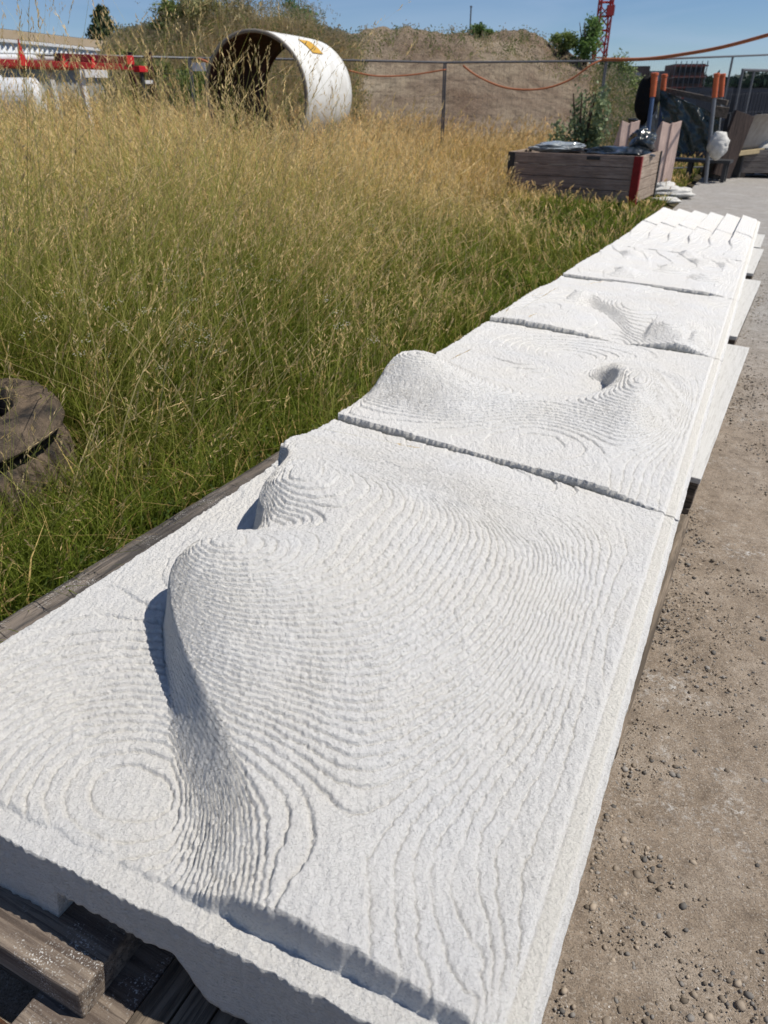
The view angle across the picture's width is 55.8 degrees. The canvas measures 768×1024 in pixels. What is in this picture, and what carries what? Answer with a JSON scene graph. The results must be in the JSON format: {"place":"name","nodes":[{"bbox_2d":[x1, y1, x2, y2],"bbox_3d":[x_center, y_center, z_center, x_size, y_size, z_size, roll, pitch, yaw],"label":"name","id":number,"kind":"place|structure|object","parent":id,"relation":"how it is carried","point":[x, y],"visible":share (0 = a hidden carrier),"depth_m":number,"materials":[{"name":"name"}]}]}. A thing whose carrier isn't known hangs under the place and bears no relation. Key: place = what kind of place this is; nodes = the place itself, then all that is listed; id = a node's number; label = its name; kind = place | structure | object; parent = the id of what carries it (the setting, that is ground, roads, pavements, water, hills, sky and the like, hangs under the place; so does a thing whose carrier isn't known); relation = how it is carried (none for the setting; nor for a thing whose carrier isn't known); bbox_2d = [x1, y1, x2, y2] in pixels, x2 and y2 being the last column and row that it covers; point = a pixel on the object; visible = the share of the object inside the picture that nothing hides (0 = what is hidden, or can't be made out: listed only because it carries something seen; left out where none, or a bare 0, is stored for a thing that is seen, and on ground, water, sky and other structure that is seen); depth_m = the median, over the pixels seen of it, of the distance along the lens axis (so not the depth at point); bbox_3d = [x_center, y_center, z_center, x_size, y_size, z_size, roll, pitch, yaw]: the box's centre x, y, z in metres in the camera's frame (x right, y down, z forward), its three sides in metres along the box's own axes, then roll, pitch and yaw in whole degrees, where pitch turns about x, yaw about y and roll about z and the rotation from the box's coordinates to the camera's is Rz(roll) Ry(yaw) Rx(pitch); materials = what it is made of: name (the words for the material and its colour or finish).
{"place":"outdoors","nodes":[
{"label":"outdoors","id":0,"kind":"place"},
{"bbox_2d":[116,47,353,109],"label":"grassy bank","id":1,"kind":"structure","parent":0,"point":[269,76],"depth_m":18.74,"materials":[{"name":"green plant"}]},
{"bbox_2d":[112,44,140,59],"bbox_3d":[-6.484,-11.591,18.730,0.847,0.801,1.442,0,30,0],"label":"shrub","id":2,"kind":"object","parent":1,"relation":"on","point":[117,53],"visible":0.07,"depth_m":18.17,"materials":[{"name":"green plant"}]},
{"bbox_2d":[134,58,174,79],"bbox_3d":[-5.818,-10.990,18.277,1.278,0.822,1.592,0,30,0],"label":"shrub","id":3,"kind":"object","parent":1,"relation":"on","point":[166,65],"visible":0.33,"depth_m":17.98,"materials":[{"name":"green plant"}]},
{"bbox_2d":[145,0,190,31],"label":"shrub","id":4,"kind":"object","parent":1,"relation":"on","point":[166,5],"visible":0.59,"depth_m":18.86,"materials":[{"name":"green plant"}]},
{"bbox_2d":[163,64,206,112],"bbox_3d":[-4.764,-10.527,18.268,1.785,1.447,2.178,15,33,24],"label":"shrub","id":5,"kind":"object","parent":1,"relation":"on","point":[185,74],"visible":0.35,"depth_m":17.73,"materials":[{"name":"green plant"}]},
{"bbox_2d":[172,0,233,27],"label":"shrub","id":6,"kind":"object","parent":1,"relation":"on","point":[196,6],"visible":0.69,"depth_m":18.77,"materials":[{"name":"green plant"}]},
{"bbox_2d":[93,10,372,138],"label":"bank weeds","id":7,"kind":"object","parent":1,"relation":"on","point":[332,36],"visible":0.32,"depth_m":18.68,"materials":[{"name":"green plant"}]},
{"bbox_2d":[135,0,337,47],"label":"crest weeds","id":8,"kind":"object","parent":1,"relation":"on","point":[275,11],"visible":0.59,"depth_m":18.92,"materials":[{"name":"green plant"}]},
{"bbox_2d":[219,0,260,28],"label":"shrub","id":9,"kind":"object","parent":1,"relation":"on","point":[245,11],"visible":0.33,"depth_m":19.20,"materials":[{"name":"green plant"}]},
{"bbox_2d":[279,0,317,23],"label":"shrub","id":10,"kind":"object","parent":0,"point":[292,4],"visible":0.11,"depth_m":27.54,"materials":[{"name":"green plant"}]},
{"bbox_2d":[0,0,704,641],"bbox_3d":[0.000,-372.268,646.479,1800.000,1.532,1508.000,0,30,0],"label":"ground","id":11,"kind":"structure","parent":0,"point":[694,181],"depth_m":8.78,"materials":[{"name":"green plant"}]},
{"bbox_2d":[0,53,24,77],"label":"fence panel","id":12,"kind":"object","parent":11,"relation":"on","point":[17,71],"visible":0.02,"depth_m":12.48,"materials":[{"name":"metal"}]},
{"bbox_2d":[0,75,47,130],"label":"white tank","id":13,"kind":"object","parent":11,"relation":"on","point":[19,82],"visible":0.4,"depth_m":10.87,"materials":[{"name":"paint"}]},
{"bbox_2d":[0,378,74,525],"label":"cable reel","id":14,"kind":"object","parent":11,"relation":"on","point":[30,392],"visible":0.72,"depth_m":2.21,"materials":[{"name":"wood"}]},
{"bbox_2d":[0,29,107,107],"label":"hall","id":15,"kind":"structure","parent":11,"relation":"on","point":[87,45],"depth_m":37.32,"materials":[{"name":"white metal"}]},
{"bbox_2d":[0,39,134,134],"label":"steel trailer","id":16,"kind":"object","parent":11,"relation":"on","point":[84,61],"visible":0.42,"depth_m":12.57,"materials":[{"name":"red paint"}]},
{"bbox_2d":[0,54,54,60],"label":"white pipe","id":17,"kind":"object","parent":16,"relation":"on","point":[4,56],"depth_m":12.49,"materials":[{"name":"paint"}]},
{"bbox_2d":[23,53,115,118],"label":"fence panel","id":18,"kind":"object","parent":11,"relation":"on","point":[65,72],"visible":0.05,"depth_m":12.95,"materials":[{"name":"metal"}]},
{"bbox_2d":[85,3,120,39],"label":"conifer","id":19,"kind":"object","parent":11,"relation":"on","point":[98,16],"visible":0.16,"depth_m":48.62,"materials":[{"name":"green plant"}]},
{"bbox_2d":[125,52,141,124],"bbox_3d":[-4.790,-7.859,14.057,0.120,1.785,0.120,0,30,0],"label":"stake","id":20,"kind":"object","parent":11,"relation":"on","point":[134,81],"visible":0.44,"depth_m":13.83,"materials":[{"name":"metal"}]},
{"bbox_2d":[134,66,152,120],"bbox_3d":[-4.542,-7.709,14.032,0.150,1.571,0.330,16,34,26],"label":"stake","id":21,"kind":"object","parent":11,"relation":"on","point":[140,69],"visible":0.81,"depth_m":13.68,"materials":[{"name":"paint"}]},
{"bbox_2d":[110,55,194,120],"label":"fence panel","id":22,"kind":"object","parent":11,"relation":"on","point":[159,57],"visible":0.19,"depth_m":14.06,"materials":[{"name":"metal"}]},
{"bbox_2d":[145,52,159,119],"bbox_3d":[-4.453,-7.900,14.144,0.108,1.809,0.108,0,30,0],"label":"stake","id":23,"kind":"object","parent":11,"relation":"on","point":[150,76],"visible":0.36,"depth_m":13.85,"materials":[{"name":"metal"}]},
{"bbox_2d":[0,206,398,428],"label":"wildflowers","id":24,"kind":"object","parent":11,"relation":"on","point":[185,325],"visible":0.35,"depth_m":2.85,"materials":[{"name":"plant"}]},
{"bbox_2d":[189,57,302,125],"bbox_3d":[-2.679,-8.277,15.025,2.665,1.942,0.600,-7,31,-12],"label":"fence panel","id":25,"kind":"object","parent":11,"relation":"on","point":[285,59],"visible":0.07,"depth_m":14.65,"materials":[{"name":"metal"}]},
{"bbox_2d":[192,63,205,70],"bbox_3d":[-3.635,-8.749,14.254,0.260,0.140,0.040,0,30,0],"label":"sign board","id":26,"kind":"object","parent":25,"relation":"attached to","point":[194,65],"visible":0.79,"depth_m":14.24,"materials":[{"name":"white paint"}]},
{"bbox_2d":[205,28,351,148],"bbox_3d":[-1.805,-7.530,13.060,1.816,1.818,2.592,7,31,12],"label":"pipe ring","id":27,"kind":"object","parent":11,"relation":"on","point":[276,46],"visible":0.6,"depth_m":12.70,"materials":[{"name":"white concrete"}]},
{"bbox_2d":[342,59,444,152],"bbox_3d":[-0.120,-8.431,15.450,3.059,2.089,0.600,-3,30,-6],"label":"fence panel","id":28,"kind":"object","parent":11,"relation":"on","point":[391,61],"visible":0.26,"depth_m":15.09,"materials":[{"name":"metal"}]},
{"bbox_2d":[348,69,445,76],"bbox_3d":[0.274,-9.092,15.012,2.019,0.149,0.096,-1,30,-2],"label":"orange hose","id":29,"kind":"object","parent":28,"relation":"attached to","point":[397,75],"visible":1,"depth_m":15.01,"materials":[{"name":"rubber"}]},
{"bbox_2d":[349,26,609,147],"bbox_3d":[4.421,-16.579,28.758,22.173,4.591,24.132,0,30,0],"label":"earth mound","id":30,"kind":"object","parent":11,"relation":"on","point":[416,86],"visible":0.27,"depth_m":24.57,"materials":[{"name":"soil"}]},
{"bbox_2d":[338,22,598,86],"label":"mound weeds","id":31,"kind":"object","parent":30,"relation":"on","point":[526,37],"visible":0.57,"depth_m":26.38,"materials":[{"name":"green plant"}]},
{"bbox_2d":[469,6,471,34],"bbox_3d":[3.318,-18.724,27.900,0.078,1.240,0.090,0,30,0],"label":"pole","id":32,"kind":"object","parent":30,"relation":"on","point":[470,17],"visible":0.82,"depth_m":27.72,"materials":[{"name":"metal"}]},
{"bbox_2d":[466,22,496,36],"bbox_3d":[3.740,-18.501,27.976,1.231,0.706,0.953,9,31,15],"label":"shrub","id":33,"kind":"object","parent":30,"relation":"on","point":[480,27],"visible":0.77,"depth_m":27.80,"materials":[{"name":"green plant"}]},
{"bbox_2d":[548,28,578,54],"bbox_3d":[6.989,-17.811,27.630,1.422,1.067,1.465,0,30,0],"label":"shrub","id":34,"kind":"object","parent":30,"relation":"on","point":[568,38],"visible":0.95,"depth_m":27.47,"materials":[{"name":"green plant"}]},
{"bbox_2d":[571,11,607,67],"bbox_3d":[7.717,-17.628,27.227,1.231,1.963,1.616,19,35,30],"label":"shrub","id":35,"kind":"object","parent":30,"relation":"on","point":[589,40],"visible":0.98,"depth_m":26.93,"materials":[{"name":"green plant"}]},
{"bbox_2d":[596,56,613,72],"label":"shrub","id":36,"kind":"object","parent":30,"relation":"on","point":[600,63],"visible":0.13,"depth_m":27.22,"materials":[{"name":"green plant"}]},
{"bbox_2d":[607,48,637,83],"bbox_3d":[8.834,-16.256,26.919,1.299,1.678,0.888,14,33,23],"label":"shrub","id":37,"kind":"object","parent":30,"relation":"on","point":[623,67],"visible":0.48,"depth_m":26.70,"materials":[{"name":"green plant"}]},
{"bbox_2d":[584,55,662,145],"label":"slope weeds","id":38,"kind":"object","parent":30,"relation":"on","point":[615,104],"visible":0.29,"depth_m":24.93,"materials":[{"name":"green plant"}]},
{"bbox_2d":[623,72,644,92],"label":"shrub","id":39,"kind":"object","parent":30,"relation":"on","point":[635,80],"visible":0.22,"depth_m":26.62,"materials":[{"name":"green plant"}]},
{"bbox_2d":[628,118,730,156],"bbox_3d":[9.355,-11.720,22.677,3.200,1.015,1.884,3,30,5],"label":"skip","id":40,"kind":"object","parent":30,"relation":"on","point":[689,153],"visible":0.1,"depth_m":22.20,"materials":[{"name":"blue paint"}]},
{"bbox_2d":[442,60,606,158],"bbox_3d":[2.906,-8.348,15.488,3.548,2.217,0.600,3,30,5],"label":"fence panel","id":41,"kind":"object","parent":11,"relation":"on","point":[531,61],"visible":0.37,"depth_m":15.06,"materials":[{"name":"metal"}]},
{"bbox_2d":[463,59,601,90],"bbox_3d":[3.032,-9.010,14.944,2.832,0.565,0.107,3,30,5],"label":"orange hose","id":42,"kind":"object","parent":41,"relation":"hanging from","point":[490,82],"visible":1,"depth_m":15.02,"materials":[{"name":"rubber"}]},
{"bbox_2d":[547,74,617,147],"bbox_3d":[4.082,-7.967,15.270,1.226,2.148,1.286,0,30,0],"label":"shrub","id":43,"kind":"object","parent":11,"relation":"on","point":[582,132],"visible":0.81,"depth_m":14.95,"materials":[{"name":"green plant"}]},
{"bbox_2d":[506,148,662,209],"bbox_3d":[3.228,-5.444,11.767,2.090,0.741,1.428,16,34,26],"label":"wooden crate","id":44,"kind":"object","parent":11,"relation":"on","point":[639,174],"visible":0.73,"depth_m":11.17,"materials":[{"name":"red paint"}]},
{"bbox_2d":[521,152,626,179],"bbox_3d":[3.070,-5.698,11.995,1.938,0.478,1.458,0,30,0],"label":"debris","id":45,"kind":"object","parent":44,"relation":"in","point":[572,165],"visible":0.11,"depth_m":11.52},
{"bbox_2d":[526,141,585,152],"bbox_3d":[2.797,-5.945,11.812,0.997,0.177,0.985,0,30,0],"label":"plastic sheet","id":46,"kind":"object","parent":45,"relation":"on","point":[555,146],"visible":0.98,"depth_m":11.60,"materials":[{"name":"silver plastic"}]},
{"bbox_2d":[581,146,655,156],"bbox_3d":[3.658,-5.636,11.406,1.061,0.239,1.161,0,30,0],"label":"plastic sheet","id":47,"kind":"object","parent":45,"relation":"on","point":[618,150],"visible":0.59,"depth_m":11.12,"materials":[{"name":"black plastic"}]},
{"bbox_2d":[627,126,656,151],"bbox_3d":[4.090,-5.869,11.510,0.437,0.460,0.554,10,31,17],"label":"plastic bag","id":48,"kind":"object","parent":47,"relation":"on","point":[644,137],"visible":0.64,"depth_m":11.33,"materials":[{"name":"black plastic"}]},
{"bbox_2d":[591,0,614,63],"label":"tower crane","id":49,"kind":"object","parent":11,"relation":"on","point":[609,10],"visible":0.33,"depth_m":100.33,"materials":[{"name":"metal"}]},
{"bbox_2d":[613,120,639,146],"bbox_3d":[4.673,-7.098,14.363,0.414,1.166,0.442,-11,32,-19],"label":"formwork mould","id":50,"kind":"object","parent":11,"relation":"on","point":[625,131],"visible":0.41,"depth_m":14.00,"materials":[{"name":"wood"}]},
{"bbox_2d":[646,72,658,130],"bbox_3d":[5.835,-8.478,15.985,0.253,2.079,0.191,0,30,0],"label":"formwork prop","id":51,"kind":"object","parent":11,"relation":"on","point":[653,86],"visible":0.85,"depth_m":15.64,"materials":[{"name":"blue paint"}]},
{"bbox_2d":[634,71,659,125],"bbox_3d":[5.771,-9.069,15.917,0.518,1.039,0.518,0,30,0],"label":"tarpaulin bundle","id":52,"kind":"object","parent":51,"relation":"attached to","point":[642,103],"visible":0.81,"depth_m":15.77,"materials":[{"name":"black plastic"}]},
{"bbox_2d":[657,74,667,128],"bbox_3d":[6.369,-8.898,16.752,0.299,2.101,0.202,0,30,0],"label":"formwork prop","id":53,"kind":"object","parent":11,"relation":"on","point":[663,81],"visible":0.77,"depth_m":16.34,"materials":[{"name":"blue paint"}]},
{"bbox_2d":[656,181,674,187],"bbox_3d":[5.064,-5.860,13.175,0.468,0.285,0.524,0,30,0],"label":"plaster scrap","id":54,"kind":"object","parent":11,"relation":"on","point":[662,184],"visible":0.26,"depth_m":13.01,"materials":[{"name":"white"}]},
{"bbox_2d":[652,196,681,203],"bbox_3d":[4.711,-5.196,12.098,0.488,0.124,0.304,0,30,0],"label":"plaster scrap","id":55,"kind":"object","parent":11,"relation":"on","point":[674,200],"visible":0.52,"depth_m":12.00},
{"bbox_2d":[654,121,681,181],"bbox_3d":[5.089,-6.731,13.722,0.434,1.195,0.772,-11,32,-19],"label":"formwork mould","id":56,"kind":"object","parent":11,"relation":"on","point":[667,139],"visible":0.53,"depth_m":13.33,"materials":[{"name":"wood"}]},
{"bbox_2d":[630,61,708,99],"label":"building","id":57,"kind":"structure","parent":11,"relation":"on","point":[693,77],"depth_m":118.06,"materials":[{"name":"grey concrete"}]},
{"bbox_2d":[655,185,694,198],"bbox_3d":[5.151,-5.720,12.982,0.776,0.244,0.638,0,30,0],"label":"plaster scrap","id":58,"kind":"object","parent":11,"relation":"on","point":[681,192],"visible":0.69,"depth_m":12.78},
{"bbox_2d":[684,87,733,118],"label":"site container","id":59,"kind":"object","parent":11,"relation":"on","point":[707,105],"visible":0.32,"depth_m":48.54,"materials":[{"name":"metal"}]},
{"bbox_2d":[702,77,735,86],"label":"distant tree","id":60,"kind":"object","parent":11,"relation":"on","point":[706,84],"visible":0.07,"depth_m":139.46,"materials":[{"name":"green plant"}]},
{"bbox_2d":[704,70,752,81],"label":"distant tree","id":61,"kind":"object","parent":11,"relation":"on","point":[749,73],"visible":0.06,"depth_m":142.80,"materials":[{"name":"green plant"}]},
{"bbox_2d":[718,73,767,87],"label":"distant tree","id":62,"kind":"object","parent":11,"relation":"on","point":[754,84],"visible":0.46,"depth_m":136.79,"materials":[{"name":"green plant"}]},
{"bbox_2d":[729,72,767,87],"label":"distant tree","id":63,"kind":"object","parent":11,"relation":"on","point":[763,75],"visible":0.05,"depth_m":138.13,"materials":[{"name":"green plant"}]},
{"bbox_2d":[748,72,766,87],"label":"distant tree","id":64,"kind":"object","parent":11,"relation":"on","point":[760,84],"visible":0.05,"depth_m":137.61,"materials":[{"name":"green plant"}]},
{"bbox_2d":[0,173,767,1023],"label":"yard","id":65,"kind":"structure","parent":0,"point":[724,807],"depth_m":1.48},
{"bbox_2d":[127,957,246,1023],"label":"pallet","id":66,"kind":"object","parent":65,"relation":"on","point":[175,996],"depth_m":1.00,"materials":[{"name":"brown wood"}]},
{"bbox_2d":[0,886,142,1017],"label":"timber","id":67,"kind":"object","parent":66,"relation":"on","point":[74,957],"visible":0.51,"depth_m":1.01,"materials":[{"name":"brown wood"}]},
{"bbox_2d":[12,942,175,1023],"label":"plank","id":68,"kind":"object","parent":66,"relation":"on","point":[131,986],"visible":0.06,"depth_m":1.00,"materials":[{"name":"brown weathered wood"}]},
{"bbox_2d":[0,451,278,643],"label":"side plank","id":69,"kind":"object","parent":66,"relation":"on","point":[24,617],"visible":0.27,"depth_m":1.84,"materials":[{"name":"wood"}]},
{"bbox_2d":[614,515,688,758],"bbox_3d":[0.638,0.274,1.864,0.124,0.143,1.060,17,32,22],"label":"timber","id":70,"kind":"object","parent":65,"relation":"on","point":[682,526],"visible":0.25,"depth_m":1.83,"materials":[{"name":"brown wood"}]},
{"bbox_2d":[0,419,677,1023],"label":"relief panel","id":71,"kind":"object","parent":70,"relation":"on","point":[322,725],"visible":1,"depth_m":1.13,"materials":[{"name":"white stone"}]},
{"bbox_2d":[601,55,733,172],"bbox_3d":[6.538,-9.152,16.855,5.576,2.617,0.600,-24,38,-35],"label":"fence panel","id":72,"kind":"object","parent":65,"relation":"on","point":[701,57],"visible":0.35,"depth_m":16.70,"materials":[{"name":"metal"}]},
{"bbox_2d":[645,106,657,132],"bbox_3d":[6.426,-9.278,17.345,0.428,1.016,0.272,10,31,16],"label":"plastic film","id":73,"kind":"object","parent":72,"relation":"hanging from","point":[654,123],"visible":0.21,"depth_m":17.23,"materials":[{"name":"black plastic"}]},
{"bbox_2d":[602,33,767,60],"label":"orange hose","id":74,"kind":"object","parent":72,"relation":"hanging from","point":[695,51],"visible":1,"depth_m":13.62,"materials":[{"name":"rubber"}]},
{"bbox_2d":[666,87,728,105],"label":"wooden beam","id":75,"kind":"structure","parent":72,"relation":"attached to","point":[695,96],"depth_m":16.21,"materials":[{"name":"brown wood"}]},
{"bbox_2d":[714,106,729,117],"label":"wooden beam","id":76,"kind":"structure","parent":72,"relation":"attached to","point":[721,112],"depth_m":15.61,"materials":[{"name":"brown wood"}]},
{"bbox_2d":[659,89,719,153],"bbox_3d":[6.755,-8.736,16.207,1.480,1.301,0.624,12,32,20],"label":"tarpaulin","id":77,"kind":"object","parent":76,"relation":"hanging from","point":[694,129],"visible":0.77,"depth_m":16.00,"materials":[{"name":"black plastic"}]},
{"bbox_2d":[675,157,733,182],"bbox_3d":[7.008,-7.846,16.608,1.700,0.450,0.500,16,34,26],"label":"trestle","id":78,"kind":"object","parent":65,"relation":"on","point":[692,161],"visible":0.57,"depth_m":16.28,"materials":[{"name":"metal"}]},
{"bbox_2d":[702,73,719,183],"bbox_3d":[7.053,-8.229,15.617,0.336,2.111,0.223,0,30,0],"label":"formwork prop","id":79,"kind":"object","parent":65,"relation":"on","point":[716,76],"visible":1,"depth_m":15.49,"materials":[{"name":"grey metal"}]},
{"bbox_2d":[706,131,729,160],"bbox_3d":[7.082,-7.764,15.376,0.440,0.561,0.410,0,30,0],"label":"white sack","id":80,"kind":"object","parent":79,"relation":"hanging from","point":[717,145],"visible":1,"depth_m":15.25,"materials":[{"name":"paint"}]},
{"bbox_2d":[681,344,748,514],"bbox_3d":[1.042,-0.600,3.468,1.123,0.144,1.940,18,32,23],"label":"pallet","id":81,"kind":"object","parent":65,"relation":"on","point":[732,365],"visible":0.12,"depth_m":3.07,"materials":[{"name":"white wood"}]},
{"bbox_2d":[338,321,721,525],"bbox_3d":[0.652,-0.470,2.737,1.075,0.406,1.650,14,33,22],"label":"relief panel","id":82,"kind":"object","parent":81,"relation":"on","point":[621,421],"visible":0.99,"depth_m":2.37,"materials":[{"name":"white stone"}]},
{"bbox_2d":[710,73,725,180],"bbox_3d":[7.565,-8.650,16.365,0.421,2.148,0.195,7,31,13],"label":"formwork prop","id":83,"kind":"object","parent":65,"relation":"on","point":[721,86],"visible":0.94,"depth_m":16.00,"materials":[{"name":"grey metal"}]},
{"bbox_2d":[701,110,753,178],"bbox_3d":[7.807,-8.416,16.615,0.846,1.396,0.540,-10,32,-17],"label":"timber form","id":84,"kind":"object","parent":65,"relation":"on","point":[739,126],"visible":0.81,"depth_m":16.38,"materials":[{"name":"wood"}]},
{"bbox_2d":[728,279,760,344],"bbox_3d":[2.004,-1.510,5.201,1.131,0.144,2.020,17,32,23],"label":"pallet","id":85,"kind":"object","parent":65,"relation":"on","point":[748,294],"visible":0.09,"depth_m":4.91,"materials":[{"name":"white wood"}]},
{"bbox_2d":[490,276,738,361],"bbox_3d":[1.309,-1.041,3.944,1.073,0.290,1.505,14,33,22],"label":"relief panel","id":86,"kind":"object","parent":85,"relation":"on","point":[644,316],"visible":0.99,"depth_m":3.66,"materials":[{"name":"white stone"}]},
{"bbox_2d":[563,245,748,301],"bbox_3d":[1.974,-1.666,5.146,1.073,0.283,1.598,14,33,22],"label":"relief panel","id":87,"kind":"object","parent":85,"relation":"on","point":[687,271],"visible":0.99,"depth_m":4.93,"materials":[{"name":"white stone"}]},
{"bbox_2d":[722,112,767,176],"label":"steel form","id":88,"kind":"object","parent":65,"relation":"on","point":[756,137],"visible":0.29,"depth_m":17.41,"materials":[{"name":"grey metal"}]},
{"bbox_2d":[722,54,767,118],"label":"fence panel","id":89,"kind":"object","parent":65,"relation":"on","point":[763,55],"visible":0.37,"depth_m":18.31,"materials":[{"name":"metal"}]},
{"bbox_2d":[728,88,767,118],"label":"site container","id":90,"kind":"object","parent":65,"relation":"on","point":[762,95],"visible":0.34,"depth_m":49.21,"materials":[{"name":"metal"}]},
{"bbox_2d":[732,68,767,114],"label":"goal stand","id":91,"kind":"object","parent":65,"relation":"on","point":[740,82],"visible":0.43,"depth_m":19.99,"materials":[{"name":"metal"}]},
{"bbox_2d":[740,150,767,176],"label":"wooden crate","id":92,"kind":"object","parent":65,"relation":"on","point":[760,166],"visible":0.38,"depth_m":17.81,"materials":[{"name":"red paint"}]},
{"bbox_2d":[759,141,767,155],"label":"white sheets","id":93,"kind":"object","parent":92,"relation":"in","point":[764,145],"visible":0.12,"depth_m":17.85,"materials":[{"name":"paint"}]},
{"bbox_2d":[745,248,763,279],"bbox_3d":[2.930,-2.401,6.896,1.142,0.144,1.620,17,32,22],"label":"pallet","id":94,"kind":"object","parent":65,"relation":"on","point":[755,259],"visible":0.11,"depth_m":6.57,"materials":[{"name":"white wood"}]},
{"bbox_2d":[610,221,755,263],"bbox_3d":[2.677,-2.329,6.429,1.074,0.260,1.677,14,33,22],"label":"relief panel","id":95,"kind":"object","parent":94,"relation":"on","point":[736,246],"visible":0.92,"depth_m":6.30,"materials":[{"name":"white stone"}]},
{"bbox_2d":[754,234,764,248],"bbox_3d":[3.575,-3.021,8.076,1.151,0.144,1.170,17,32,22],"label":"pallet","id":96,"kind":"object","parent":65,"relation":"on","point":[759,240],"visible":0.05,"depth_m":7.81,"materials":[{"name":"white wood"}]},
{"bbox_2d":[644,207,759,239],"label":"relief panel","id":97,"kind":"object","parent":96,"relation":"on","point":[726,223],"visible":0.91,"depth_m":7.55,"materials":[{"name":"white stone"}]},
{"bbox_2d":[0,0,767,76],"label":"sky","id":98,"kind":"structure","parent":0,"point":[641,28],"materials":[{"name":"blue"}]},
{"bbox_2d":[552,273,767,1023],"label":"gravel","id":99,"kind":"structure","parent":0,"point":[740,1004],"depth_m":1.41,"materials":[{"name":"grey gravel"}]}
]}

